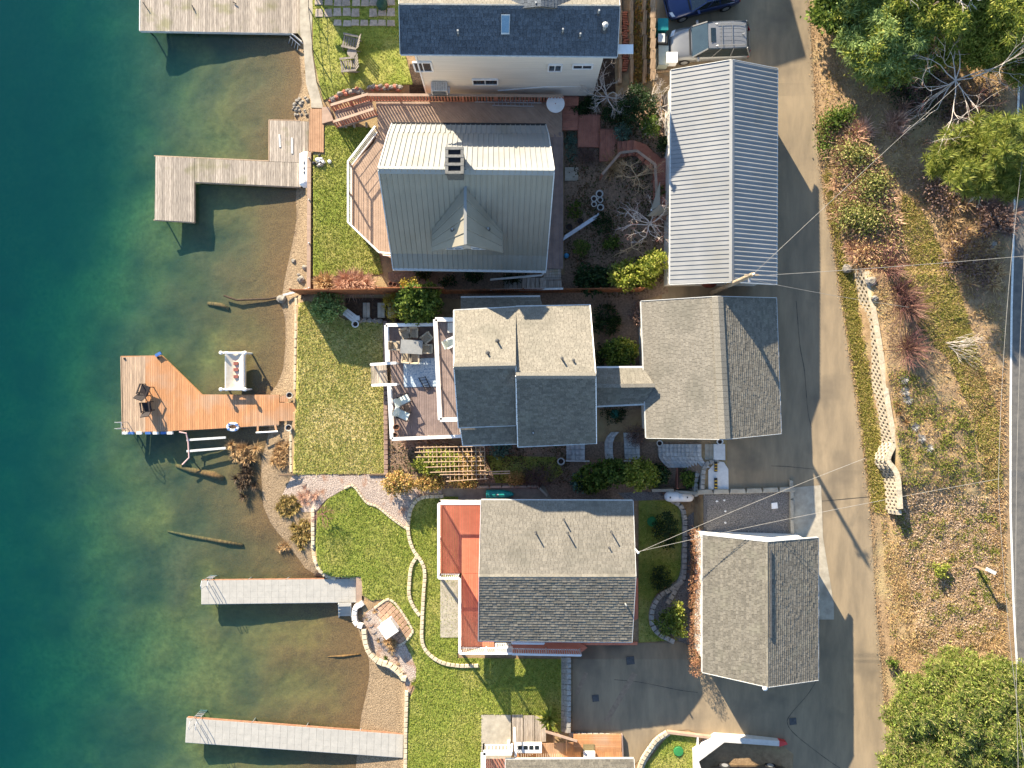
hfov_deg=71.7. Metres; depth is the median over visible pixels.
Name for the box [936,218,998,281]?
brush
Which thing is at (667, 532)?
shrub
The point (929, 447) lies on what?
lavender tuft
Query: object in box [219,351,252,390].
boat lift
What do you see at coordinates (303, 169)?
dinghy
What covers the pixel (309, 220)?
seawall
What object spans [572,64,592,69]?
window
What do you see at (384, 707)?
beach
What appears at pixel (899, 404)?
lavender tuft
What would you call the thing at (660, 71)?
timber steps
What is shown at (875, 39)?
evergreen tree
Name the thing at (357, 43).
slatted chair
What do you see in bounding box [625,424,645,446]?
shrub
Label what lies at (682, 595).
shaded bed
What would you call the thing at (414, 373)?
outdoor rug
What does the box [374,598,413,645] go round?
fire terrace
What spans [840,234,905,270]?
brush
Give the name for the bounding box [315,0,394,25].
paver patio
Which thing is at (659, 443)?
plant pot
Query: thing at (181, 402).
timber dock
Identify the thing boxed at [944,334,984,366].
dry shrub
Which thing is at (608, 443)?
block stair
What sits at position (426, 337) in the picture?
patio chair
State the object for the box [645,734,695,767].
lawn
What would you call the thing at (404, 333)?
patio chair
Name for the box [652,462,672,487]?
shrub
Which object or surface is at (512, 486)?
kerb wall
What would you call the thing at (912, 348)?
dogwood shrub
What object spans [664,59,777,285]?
long garage
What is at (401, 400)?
cushioned chair
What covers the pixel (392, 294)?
shrub
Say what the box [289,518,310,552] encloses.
dry shrub
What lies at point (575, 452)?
block stair
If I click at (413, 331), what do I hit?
patio chair
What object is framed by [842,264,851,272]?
boulder
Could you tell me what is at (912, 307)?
dogwood shrub
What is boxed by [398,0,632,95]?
lake house
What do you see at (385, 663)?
block edging
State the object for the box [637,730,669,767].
block edging
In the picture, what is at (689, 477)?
shrub
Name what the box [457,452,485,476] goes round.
shrub
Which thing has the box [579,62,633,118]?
bare tree
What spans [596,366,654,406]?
covered walkway
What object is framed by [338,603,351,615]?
dock steps
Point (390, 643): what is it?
dry shrub
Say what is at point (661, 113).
bare tree
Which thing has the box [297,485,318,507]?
dry shrub
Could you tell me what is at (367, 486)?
gravel path
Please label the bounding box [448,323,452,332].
balcony table
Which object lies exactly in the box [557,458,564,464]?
plant pot
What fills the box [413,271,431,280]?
shrub
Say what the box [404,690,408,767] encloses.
block edging
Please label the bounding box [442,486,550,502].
walkway
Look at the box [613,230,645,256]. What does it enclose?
bare tree
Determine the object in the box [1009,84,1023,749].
road
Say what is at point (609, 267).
shrub
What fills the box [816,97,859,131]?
brush
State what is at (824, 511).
overhead wire
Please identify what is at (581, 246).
shrub
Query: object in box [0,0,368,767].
lake bed
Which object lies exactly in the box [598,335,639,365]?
shrub
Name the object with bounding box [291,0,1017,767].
ground
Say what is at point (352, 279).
dry shrub
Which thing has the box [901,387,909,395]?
lavender tuft
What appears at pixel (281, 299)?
boulder
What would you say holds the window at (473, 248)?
in the lake house at (467, 197)
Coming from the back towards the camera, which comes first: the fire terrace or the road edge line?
the fire terrace
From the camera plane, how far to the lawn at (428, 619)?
45.69 m
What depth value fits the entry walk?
44.60 m
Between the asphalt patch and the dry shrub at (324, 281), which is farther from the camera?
the dry shrub at (324, 281)
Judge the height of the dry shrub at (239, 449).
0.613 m
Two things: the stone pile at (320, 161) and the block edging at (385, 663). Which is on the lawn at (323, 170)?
the stone pile at (320, 161)
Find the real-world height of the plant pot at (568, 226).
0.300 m
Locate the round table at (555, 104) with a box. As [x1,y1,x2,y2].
[546,97,564,112]
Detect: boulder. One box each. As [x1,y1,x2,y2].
[277,295,286,303]
[297,276,304,282]
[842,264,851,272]
[864,276,876,285]
[871,295,878,300]
[988,240,996,247]
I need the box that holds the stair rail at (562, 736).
[546,730,577,752]
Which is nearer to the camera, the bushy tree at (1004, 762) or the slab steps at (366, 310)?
the bushy tree at (1004, 762)
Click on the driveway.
(836, 713)
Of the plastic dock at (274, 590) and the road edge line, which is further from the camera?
the plastic dock at (274, 590)
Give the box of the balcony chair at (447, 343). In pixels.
[442,336,452,348]
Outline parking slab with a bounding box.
[708,462,728,489]
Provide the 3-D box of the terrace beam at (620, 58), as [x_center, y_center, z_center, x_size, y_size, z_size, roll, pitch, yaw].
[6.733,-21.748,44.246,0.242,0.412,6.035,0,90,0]
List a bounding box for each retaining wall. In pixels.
[651,487,696,494]
[692,732,786,767]
[853,269,902,514]
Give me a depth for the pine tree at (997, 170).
37.70 m
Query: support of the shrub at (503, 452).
on the ground at (741, 754)
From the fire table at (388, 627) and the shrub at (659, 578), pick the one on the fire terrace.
the fire table at (388, 627)
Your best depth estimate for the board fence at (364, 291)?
44.16 m
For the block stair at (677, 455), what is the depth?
43.92 m
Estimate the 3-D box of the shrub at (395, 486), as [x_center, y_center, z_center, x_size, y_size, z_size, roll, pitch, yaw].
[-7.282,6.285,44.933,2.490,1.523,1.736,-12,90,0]
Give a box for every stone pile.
[312,154,331,166]
[328,87,364,102]
[366,84,402,91]
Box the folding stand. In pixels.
[419,376,430,389]
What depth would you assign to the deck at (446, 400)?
42.90 m
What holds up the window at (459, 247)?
in the lake house at (467, 197)
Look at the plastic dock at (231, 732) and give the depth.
46.10 m
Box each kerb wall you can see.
[477,485,547,496]
[789,480,793,534]
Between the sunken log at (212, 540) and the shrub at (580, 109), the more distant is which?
the sunken log at (212, 540)
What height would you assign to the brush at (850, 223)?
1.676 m
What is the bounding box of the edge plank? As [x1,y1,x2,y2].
[566,460,588,461]
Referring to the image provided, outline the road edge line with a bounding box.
[1009,88,1019,663]
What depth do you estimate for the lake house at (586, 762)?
43.12 m
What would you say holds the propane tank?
on the side yard soil at (595, 452)
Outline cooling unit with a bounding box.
[431,82,449,94]
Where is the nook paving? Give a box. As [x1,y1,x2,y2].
[346,298,407,321]
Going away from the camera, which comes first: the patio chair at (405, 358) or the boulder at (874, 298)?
the boulder at (874, 298)
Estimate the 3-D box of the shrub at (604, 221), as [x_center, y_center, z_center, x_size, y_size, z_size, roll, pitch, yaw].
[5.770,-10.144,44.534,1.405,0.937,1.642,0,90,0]
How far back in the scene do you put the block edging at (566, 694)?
44.52 m
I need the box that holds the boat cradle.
[179,431,225,464]
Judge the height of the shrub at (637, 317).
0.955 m
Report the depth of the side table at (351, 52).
44.98 m
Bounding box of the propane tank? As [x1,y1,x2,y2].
[664,491,693,501]
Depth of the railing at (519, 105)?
44.20 m
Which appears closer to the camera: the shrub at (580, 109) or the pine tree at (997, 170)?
the pine tree at (997, 170)
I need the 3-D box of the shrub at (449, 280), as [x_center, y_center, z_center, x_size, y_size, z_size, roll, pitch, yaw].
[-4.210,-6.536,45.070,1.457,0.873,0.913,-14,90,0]
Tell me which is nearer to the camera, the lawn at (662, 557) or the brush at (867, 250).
the brush at (867, 250)
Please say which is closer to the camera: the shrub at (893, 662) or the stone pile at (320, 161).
the shrub at (893, 662)
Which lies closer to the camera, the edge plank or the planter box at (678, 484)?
the planter box at (678, 484)
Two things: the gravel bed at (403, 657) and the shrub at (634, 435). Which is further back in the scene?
the gravel bed at (403, 657)
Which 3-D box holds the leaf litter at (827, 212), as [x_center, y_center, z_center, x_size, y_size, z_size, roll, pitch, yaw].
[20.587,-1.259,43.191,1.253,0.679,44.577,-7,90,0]
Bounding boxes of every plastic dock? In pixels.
[185,710,403,757]
[200,575,362,603]
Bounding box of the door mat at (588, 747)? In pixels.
[583,744,594,750]
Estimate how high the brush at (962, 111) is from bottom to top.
1.838 m
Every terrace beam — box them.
[618,0,621,84]
[629,0,633,84]
[642,0,646,84]
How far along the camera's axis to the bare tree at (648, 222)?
42.04 m
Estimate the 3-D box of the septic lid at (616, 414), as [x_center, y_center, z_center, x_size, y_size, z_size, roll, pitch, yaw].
[6.547,1.911,45.053,0.583,0.180,0.583,0,90,0]
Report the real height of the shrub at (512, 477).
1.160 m
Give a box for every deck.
[347,93,563,268]
[370,323,460,440]
[433,317,456,421]
[437,500,512,654]
[481,715,623,767]
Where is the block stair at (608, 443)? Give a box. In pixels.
[604,432,618,458]
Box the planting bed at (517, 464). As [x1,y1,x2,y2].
[487,456,562,482]
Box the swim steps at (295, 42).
[288,34,302,50]
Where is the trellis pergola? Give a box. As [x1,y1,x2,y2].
[415,446,509,481]
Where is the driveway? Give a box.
[572,0,885,767]
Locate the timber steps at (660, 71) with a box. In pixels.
[653,70,669,79]
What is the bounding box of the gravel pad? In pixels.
[703,492,789,533]
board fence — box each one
[289,288,382,294]
[374,286,446,293]
[445,287,644,293]
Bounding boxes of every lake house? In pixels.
[378,122,554,272]
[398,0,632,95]
[453,295,596,447]
[478,498,635,642]
[506,754,634,767]
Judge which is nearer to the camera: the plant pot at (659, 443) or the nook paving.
the plant pot at (659, 443)
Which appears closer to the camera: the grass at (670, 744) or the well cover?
the well cover
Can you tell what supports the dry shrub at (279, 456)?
on the beach
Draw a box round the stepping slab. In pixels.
[565,167,577,180]
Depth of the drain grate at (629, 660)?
44.51 m
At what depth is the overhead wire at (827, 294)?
39.02 m
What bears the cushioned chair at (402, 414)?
on the timber deck at (415, 426)
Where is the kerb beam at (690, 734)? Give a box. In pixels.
[667,730,711,738]
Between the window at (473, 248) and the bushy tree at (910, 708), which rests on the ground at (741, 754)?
the bushy tree at (910, 708)
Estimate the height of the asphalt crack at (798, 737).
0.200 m
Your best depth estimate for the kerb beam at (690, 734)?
44.00 m
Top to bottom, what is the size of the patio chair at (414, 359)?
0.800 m
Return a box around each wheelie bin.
[655,18,667,37]
[655,33,666,49]
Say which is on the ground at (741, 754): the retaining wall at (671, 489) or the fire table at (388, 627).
the retaining wall at (671, 489)
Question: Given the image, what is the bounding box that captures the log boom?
[224,288,306,300]
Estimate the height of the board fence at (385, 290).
3.005 m
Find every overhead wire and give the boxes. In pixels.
[639,479,996,551]
[640,458,864,551]
[755,280,904,306]
[758,83,959,269]
[759,256,1022,275]
[998,160,1022,485]
[998,486,1023,755]
[1015,263,1023,751]
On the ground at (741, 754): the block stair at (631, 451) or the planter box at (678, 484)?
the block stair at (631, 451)
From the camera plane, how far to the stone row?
45.45 m
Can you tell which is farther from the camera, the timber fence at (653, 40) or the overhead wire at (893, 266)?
the timber fence at (653, 40)
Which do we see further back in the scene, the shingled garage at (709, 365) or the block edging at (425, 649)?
the block edging at (425, 649)
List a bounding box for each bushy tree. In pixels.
[874,718,1000,767]
[877,652,981,757]
[926,640,1023,747]
[949,735,1023,767]
[980,656,1023,760]
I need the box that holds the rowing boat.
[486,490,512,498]
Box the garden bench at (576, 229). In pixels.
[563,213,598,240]
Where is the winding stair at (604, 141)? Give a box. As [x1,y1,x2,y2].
[562,96,665,204]
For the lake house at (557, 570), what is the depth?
40.91 m
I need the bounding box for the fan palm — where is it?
[534,706,561,730]
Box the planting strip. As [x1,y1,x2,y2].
[410,58,615,92]
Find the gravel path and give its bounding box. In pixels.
[282,474,441,526]
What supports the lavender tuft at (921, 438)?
on the ground at (741, 754)
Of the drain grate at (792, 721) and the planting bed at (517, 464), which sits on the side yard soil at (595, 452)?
the planting bed at (517, 464)
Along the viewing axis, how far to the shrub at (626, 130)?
43.95 m
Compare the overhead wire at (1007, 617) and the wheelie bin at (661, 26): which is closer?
the overhead wire at (1007, 617)
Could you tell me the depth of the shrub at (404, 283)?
44.47 m
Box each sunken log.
[167,531,242,546]
[175,464,224,480]
[207,302,229,310]
[328,653,359,656]
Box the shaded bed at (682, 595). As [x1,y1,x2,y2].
[654,512,693,644]
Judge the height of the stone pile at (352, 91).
0.406 m
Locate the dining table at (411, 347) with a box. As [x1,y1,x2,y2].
[400,339,422,353]
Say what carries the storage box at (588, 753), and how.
on the door mat at (588, 747)
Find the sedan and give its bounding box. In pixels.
[663,0,740,22]
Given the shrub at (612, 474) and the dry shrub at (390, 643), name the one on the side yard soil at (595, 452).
the shrub at (612, 474)
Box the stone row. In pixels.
[357,317,382,323]
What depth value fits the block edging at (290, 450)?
46.03 m
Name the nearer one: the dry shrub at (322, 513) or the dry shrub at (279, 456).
the dry shrub at (322, 513)
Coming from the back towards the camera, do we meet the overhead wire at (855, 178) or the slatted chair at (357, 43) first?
the slatted chair at (357, 43)
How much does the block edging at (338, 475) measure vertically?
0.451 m
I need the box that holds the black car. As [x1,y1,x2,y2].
[713,762,784,767]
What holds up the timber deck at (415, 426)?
on the ground at (741, 754)
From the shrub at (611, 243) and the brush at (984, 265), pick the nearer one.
the brush at (984, 265)
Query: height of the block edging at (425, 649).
0.278 m
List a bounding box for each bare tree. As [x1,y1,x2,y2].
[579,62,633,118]
[612,193,668,244]
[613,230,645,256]
[614,154,666,194]
[642,79,669,137]
[895,18,1023,155]
[905,0,979,10]
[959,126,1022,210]
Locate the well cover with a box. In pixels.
[771,502,777,508]
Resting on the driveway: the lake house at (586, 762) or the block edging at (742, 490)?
the block edging at (742, 490)
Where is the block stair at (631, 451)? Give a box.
[623,432,639,458]
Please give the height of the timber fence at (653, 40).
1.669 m
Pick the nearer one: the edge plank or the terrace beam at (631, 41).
the terrace beam at (631, 41)
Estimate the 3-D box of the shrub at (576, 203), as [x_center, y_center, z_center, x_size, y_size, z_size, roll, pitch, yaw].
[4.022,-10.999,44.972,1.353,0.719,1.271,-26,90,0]
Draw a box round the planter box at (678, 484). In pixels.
[675,468,691,488]
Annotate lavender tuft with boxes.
[894,400,901,407]
[896,408,904,417]
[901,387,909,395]
[903,418,910,427]
[904,396,911,404]
[910,421,918,430]
[918,433,925,441]
[924,442,933,451]
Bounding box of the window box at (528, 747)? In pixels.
[516,742,541,752]
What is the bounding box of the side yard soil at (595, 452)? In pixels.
[388,440,700,498]
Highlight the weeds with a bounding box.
[881,366,1009,674]
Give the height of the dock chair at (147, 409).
0.880 m
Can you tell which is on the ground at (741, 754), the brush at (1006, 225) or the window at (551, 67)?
the brush at (1006, 225)
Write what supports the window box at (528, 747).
on the timber deck at (608, 745)
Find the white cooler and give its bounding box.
[666,52,677,67]
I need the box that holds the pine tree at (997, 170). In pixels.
[918,105,1023,205]
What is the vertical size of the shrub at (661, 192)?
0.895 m
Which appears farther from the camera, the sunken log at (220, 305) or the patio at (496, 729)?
the sunken log at (220, 305)
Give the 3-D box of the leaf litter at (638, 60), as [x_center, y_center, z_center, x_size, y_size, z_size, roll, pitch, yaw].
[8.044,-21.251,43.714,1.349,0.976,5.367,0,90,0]
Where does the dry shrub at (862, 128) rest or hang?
on the ground at (741, 754)
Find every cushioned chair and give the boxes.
[392,407,411,421]
[393,393,411,407]
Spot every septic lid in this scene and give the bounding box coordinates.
[610,410,619,418]
[647,517,656,526]
[673,746,683,756]
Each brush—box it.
[812,105,840,161]
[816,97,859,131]
[828,182,864,238]
[831,131,881,176]
[836,161,900,208]
[836,196,901,245]
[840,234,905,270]
[875,65,970,130]
[909,164,979,234]
[934,79,1007,126]
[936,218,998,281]
[954,212,1010,299]
[965,195,1023,240]
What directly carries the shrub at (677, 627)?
on the shaded bed at (682, 595)
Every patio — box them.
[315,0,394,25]
[440,579,461,636]
[481,715,510,767]
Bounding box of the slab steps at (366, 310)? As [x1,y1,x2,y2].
[363,303,394,317]
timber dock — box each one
[114,352,295,433]
[139,0,302,42]
[153,119,308,222]
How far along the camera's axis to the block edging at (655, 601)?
44.70 m
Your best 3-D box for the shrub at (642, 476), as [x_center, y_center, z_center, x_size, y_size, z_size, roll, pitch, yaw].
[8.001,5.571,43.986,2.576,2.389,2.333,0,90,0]
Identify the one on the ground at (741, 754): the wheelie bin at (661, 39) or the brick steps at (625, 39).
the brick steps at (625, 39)
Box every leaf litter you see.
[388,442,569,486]
[564,95,664,298]
[633,0,650,83]
[806,0,890,718]
[890,492,999,657]
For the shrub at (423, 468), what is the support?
on the side yard soil at (595, 452)
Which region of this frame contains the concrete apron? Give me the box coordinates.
[792,485,833,619]
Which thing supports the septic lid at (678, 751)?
on the ground at (741, 754)
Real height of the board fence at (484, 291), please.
3.126 m
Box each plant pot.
[285,424,292,430]
[286,392,292,398]
[352,320,358,327]
[393,424,399,430]
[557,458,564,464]
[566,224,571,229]
[591,195,596,201]
[596,190,602,197]
[597,204,603,210]
[656,440,662,446]
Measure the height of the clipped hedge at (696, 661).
2.586 m
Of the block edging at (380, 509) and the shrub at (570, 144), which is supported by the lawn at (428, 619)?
the block edging at (380, 509)
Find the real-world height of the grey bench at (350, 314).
0.468 m
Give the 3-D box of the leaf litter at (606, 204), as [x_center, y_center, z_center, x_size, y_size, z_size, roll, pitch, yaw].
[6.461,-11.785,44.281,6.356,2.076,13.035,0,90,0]
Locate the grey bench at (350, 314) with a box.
[343,308,359,322]
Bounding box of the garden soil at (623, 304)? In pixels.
[388,95,667,409]
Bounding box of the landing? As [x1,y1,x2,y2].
[701,444,724,459]
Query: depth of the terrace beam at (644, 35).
43.50 m
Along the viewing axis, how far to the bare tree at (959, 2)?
36.93 m
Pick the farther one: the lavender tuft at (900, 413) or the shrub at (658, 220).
the shrub at (658, 220)
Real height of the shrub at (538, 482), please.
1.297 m
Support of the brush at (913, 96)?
on the ground at (741, 754)
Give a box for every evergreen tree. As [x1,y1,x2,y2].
[800,0,856,36]
[823,0,943,94]
[883,0,999,77]
[959,0,1023,92]
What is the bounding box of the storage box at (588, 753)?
[583,751,594,756]
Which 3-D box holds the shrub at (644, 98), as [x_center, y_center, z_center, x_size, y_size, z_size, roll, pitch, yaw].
[7.669,-16.818,42.874,2.766,2.448,2.784,0,90,0]
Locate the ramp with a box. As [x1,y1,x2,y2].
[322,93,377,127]
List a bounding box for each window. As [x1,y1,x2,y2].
[412,61,433,71]
[446,246,462,249]
[471,246,485,249]
[472,79,497,85]
[547,64,562,71]
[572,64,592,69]
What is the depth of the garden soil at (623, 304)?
44.97 m
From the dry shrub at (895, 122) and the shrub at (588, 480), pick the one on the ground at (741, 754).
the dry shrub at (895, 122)
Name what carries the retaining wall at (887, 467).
on the ground at (741, 754)
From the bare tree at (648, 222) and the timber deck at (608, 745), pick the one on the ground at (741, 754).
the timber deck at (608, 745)
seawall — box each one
[300,0,323,108]
[307,152,311,288]
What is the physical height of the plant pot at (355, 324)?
0.400 m
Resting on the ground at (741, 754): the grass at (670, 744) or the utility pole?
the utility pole
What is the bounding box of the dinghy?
[299,151,306,187]
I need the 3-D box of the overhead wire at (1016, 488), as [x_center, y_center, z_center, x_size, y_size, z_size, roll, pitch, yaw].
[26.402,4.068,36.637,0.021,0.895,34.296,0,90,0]
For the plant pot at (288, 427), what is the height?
0.400 m
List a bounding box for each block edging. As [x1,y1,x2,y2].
[278,473,396,475]
[289,430,291,471]
[294,298,297,389]
[311,508,355,579]
[344,484,405,528]
[352,599,364,628]
[361,628,406,681]
[383,321,387,474]
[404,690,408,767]
[406,494,477,667]
[407,555,420,616]
[561,657,570,732]
[569,732,609,736]
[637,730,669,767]
[649,502,686,643]
[665,548,686,604]
[697,487,794,494]
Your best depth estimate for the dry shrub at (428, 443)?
45.38 m
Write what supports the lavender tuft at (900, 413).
on the ground at (741, 754)
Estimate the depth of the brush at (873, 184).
41.90 m
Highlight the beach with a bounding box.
[261,36,404,767]
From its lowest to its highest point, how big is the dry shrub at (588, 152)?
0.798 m
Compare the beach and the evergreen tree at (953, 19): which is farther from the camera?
the beach
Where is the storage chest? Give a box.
[656,45,668,69]
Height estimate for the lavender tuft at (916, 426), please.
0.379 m
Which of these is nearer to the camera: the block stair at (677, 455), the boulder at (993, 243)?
the boulder at (993, 243)
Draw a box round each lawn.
[293,301,383,473]
[313,0,412,99]
[313,125,382,275]
[316,487,561,767]
[639,500,684,642]
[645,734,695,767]
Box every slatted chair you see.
[339,54,359,75]
[341,32,361,51]
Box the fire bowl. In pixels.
[376,0,387,10]
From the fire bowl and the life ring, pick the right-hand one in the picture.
the fire bowl
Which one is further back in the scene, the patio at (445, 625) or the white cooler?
the patio at (445, 625)
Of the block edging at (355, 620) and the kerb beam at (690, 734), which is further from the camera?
the block edging at (355, 620)
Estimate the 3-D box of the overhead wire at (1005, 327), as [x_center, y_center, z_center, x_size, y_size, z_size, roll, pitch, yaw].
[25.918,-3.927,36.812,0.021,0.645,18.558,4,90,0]
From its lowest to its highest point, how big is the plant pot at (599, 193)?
0.300 m
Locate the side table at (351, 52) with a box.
[347,49,356,56]
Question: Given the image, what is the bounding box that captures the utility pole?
[709,272,758,294]
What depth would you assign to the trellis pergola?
43.54 m
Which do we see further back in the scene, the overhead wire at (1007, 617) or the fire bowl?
the fire bowl
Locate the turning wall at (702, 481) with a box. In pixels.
[690,460,718,496]
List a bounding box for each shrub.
[224,437,263,465]
[230,452,261,501]
[268,438,288,469]
[273,494,301,518]
[274,540,290,553]
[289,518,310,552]
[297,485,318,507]
[308,292,346,326]
[309,502,334,527]
[311,269,334,288]
[330,267,378,303]
[376,469,415,497]
[381,292,402,321]
[381,637,397,653]
[391,279,443,326]
[396,432,454,451]
[399,274,417,286]
[410,444,460,477]
[412,474,445,493]
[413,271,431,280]
[438,273,457,286]
[448,473,477,488]
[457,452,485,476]
[462,272,483,285]
[488,445,511,459]
[502,272,526,284]
[503,469,525,487]
[519,463,559,488]
[563,131,579,162]
[567,199,584,220]
[569,471,584,493]
[571,101,590,117]
[571,461,609,494]
[572,238,591,257]
[573,262,610,298]
[574,145,601,168]
[584,95,601,111]
[591,303,621,335]
[593,209,614,235]
[595,342,605,368]
[597,454,630,488]
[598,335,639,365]
[599,145,630,181]
[600,101,629,126]
[600,404,628,425]
[602,234,622,249]
[606,256,659,293]
[607,262,625,272]
[613,119,633,140]
[616,81,662,129]
[622,455,660,492]
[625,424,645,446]
[627,297,643,326]
[636,247,668,277]
[639,113,660,138]
[649,565,674,590]
[650,509,680,551]
[651,185,665,195]
[652,215,666,224]
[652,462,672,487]
[652,599,687,638]
[655,134,667,155]
[679,467,698,488]
[840,113,880,150]
[867,242,916,289]
[876,319,942,376]
[877,97,916,141]
[878,278,938,335]
[883,269,932,312]
[885,656,899,670]
[932,560,951,579]
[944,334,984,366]
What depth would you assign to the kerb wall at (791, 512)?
43.26 m
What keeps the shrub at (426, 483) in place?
on the side yard soil at (595, 452)
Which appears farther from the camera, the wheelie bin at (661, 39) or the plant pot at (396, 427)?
the plant pot at (396, 427)
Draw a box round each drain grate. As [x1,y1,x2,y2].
[592,695,598,701]
[626,656,634,664]
[789,718,796,724]
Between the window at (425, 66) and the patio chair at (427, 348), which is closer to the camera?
the window at (425, 66)
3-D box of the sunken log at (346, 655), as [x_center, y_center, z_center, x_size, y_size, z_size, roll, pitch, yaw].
[-11.031,17.858,46.537,2.177,0.178,0.158,-6,90,0]
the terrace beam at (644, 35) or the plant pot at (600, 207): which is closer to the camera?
the terrace beam at (644, 35)
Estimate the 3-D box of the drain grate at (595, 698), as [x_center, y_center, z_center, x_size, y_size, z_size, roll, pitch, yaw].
[5.264,19.806,44.659,0.420,0.030,0.420,-6,90,0]
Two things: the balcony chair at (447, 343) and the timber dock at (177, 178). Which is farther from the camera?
the timber dock at (177, 178)
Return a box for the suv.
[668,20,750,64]
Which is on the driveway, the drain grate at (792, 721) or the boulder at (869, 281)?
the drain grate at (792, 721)
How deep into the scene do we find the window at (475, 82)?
42.68 m
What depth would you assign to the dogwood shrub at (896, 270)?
41.68 m
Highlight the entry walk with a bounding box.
[495,578,637,656]
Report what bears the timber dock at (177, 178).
in the lake water
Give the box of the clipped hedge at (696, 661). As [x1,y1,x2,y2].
[686,527,701,678]
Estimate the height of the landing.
0.620 m
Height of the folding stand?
0.050 m
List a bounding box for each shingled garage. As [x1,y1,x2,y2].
[639,296,781,439]
[695,530,818,690]
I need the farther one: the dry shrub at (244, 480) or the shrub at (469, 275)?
the dry shrub at (244, 480)
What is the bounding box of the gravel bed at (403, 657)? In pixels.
[363,606,415,693]
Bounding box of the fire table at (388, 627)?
[378,616,398,639]
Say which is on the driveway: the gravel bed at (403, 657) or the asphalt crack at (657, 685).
the asphalt crack at (657, 685)
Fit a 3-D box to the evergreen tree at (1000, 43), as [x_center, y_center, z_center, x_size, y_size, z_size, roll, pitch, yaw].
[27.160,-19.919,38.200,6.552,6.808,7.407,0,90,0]
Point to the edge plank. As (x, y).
(577, 460)
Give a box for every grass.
[487,454,695,767]
[815,32,1010,676]
[822,160,886,513]
[900,192,1005,493]
[962,355,1007,652]
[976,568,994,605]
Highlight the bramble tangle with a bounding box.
[819,116,910,274]
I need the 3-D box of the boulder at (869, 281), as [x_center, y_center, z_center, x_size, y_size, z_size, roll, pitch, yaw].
[21.253,-6.072,41.937,0.652,0.332,0.566,-22,90,0]
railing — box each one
[475,97,540,103]
[492,99,533,106]
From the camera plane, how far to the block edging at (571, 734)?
44.68 m
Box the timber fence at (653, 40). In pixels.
[650,0,655,81]
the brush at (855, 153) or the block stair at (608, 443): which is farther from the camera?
the block stair at (608, 443)
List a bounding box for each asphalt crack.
[614,679,697,692]
[787,682,839,767]
[796,302,811,427]
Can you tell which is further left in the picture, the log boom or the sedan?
the log boom
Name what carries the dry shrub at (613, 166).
on the garden soil at (623, 304)
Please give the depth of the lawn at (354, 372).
45.67 m
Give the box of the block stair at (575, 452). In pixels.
[566,443,584,459]
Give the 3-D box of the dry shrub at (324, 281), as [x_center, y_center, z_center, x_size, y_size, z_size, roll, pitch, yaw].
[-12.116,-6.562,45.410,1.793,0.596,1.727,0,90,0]
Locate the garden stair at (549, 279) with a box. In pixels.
[490,269,562,290]
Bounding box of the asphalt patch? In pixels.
[604,672,636,721]
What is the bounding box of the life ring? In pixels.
[226,422,239,431]
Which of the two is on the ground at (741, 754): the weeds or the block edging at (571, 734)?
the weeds
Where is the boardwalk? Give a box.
[308,108,323,152]
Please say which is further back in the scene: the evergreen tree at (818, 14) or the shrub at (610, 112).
the shrub at (610, 112)
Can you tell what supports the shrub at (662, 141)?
on the garden soil at (623, 304)
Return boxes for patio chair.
[388,341,400,350]
[399,327,410,339]
[401,353,410,363]
[409,326,418,337]
[410,354,419,363]
[419,331,432,344]
[422,344,432,353]
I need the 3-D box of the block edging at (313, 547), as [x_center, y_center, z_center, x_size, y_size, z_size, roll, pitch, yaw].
[-12.231,10.808,46.024,1.973,0.648,5.524,-31,90,0]
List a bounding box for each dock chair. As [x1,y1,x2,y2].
[133,383,153,400]
[139,401,153,417]
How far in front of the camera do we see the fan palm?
44.50 m
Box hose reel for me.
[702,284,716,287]
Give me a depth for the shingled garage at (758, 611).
40.26 m
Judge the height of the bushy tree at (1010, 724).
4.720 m
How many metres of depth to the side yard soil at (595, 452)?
45.49 m
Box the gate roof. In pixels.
[647,183,668,215]
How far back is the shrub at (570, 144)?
44.90 m
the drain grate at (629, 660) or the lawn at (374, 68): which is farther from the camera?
the lawn at (374, 68)
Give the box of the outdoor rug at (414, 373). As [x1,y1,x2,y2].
[403,358,435,386]
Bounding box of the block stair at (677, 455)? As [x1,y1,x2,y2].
[658,444,709,467]
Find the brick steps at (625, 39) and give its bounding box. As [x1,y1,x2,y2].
[621,11,628,71]
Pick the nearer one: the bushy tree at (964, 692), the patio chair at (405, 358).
the bushy tree at (964, 692)
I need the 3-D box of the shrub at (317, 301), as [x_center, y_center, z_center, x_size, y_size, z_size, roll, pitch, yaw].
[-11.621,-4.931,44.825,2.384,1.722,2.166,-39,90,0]
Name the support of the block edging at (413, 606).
on the ground at (741, 754)
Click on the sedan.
(679, 11)
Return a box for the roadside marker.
[975,566,996,574]

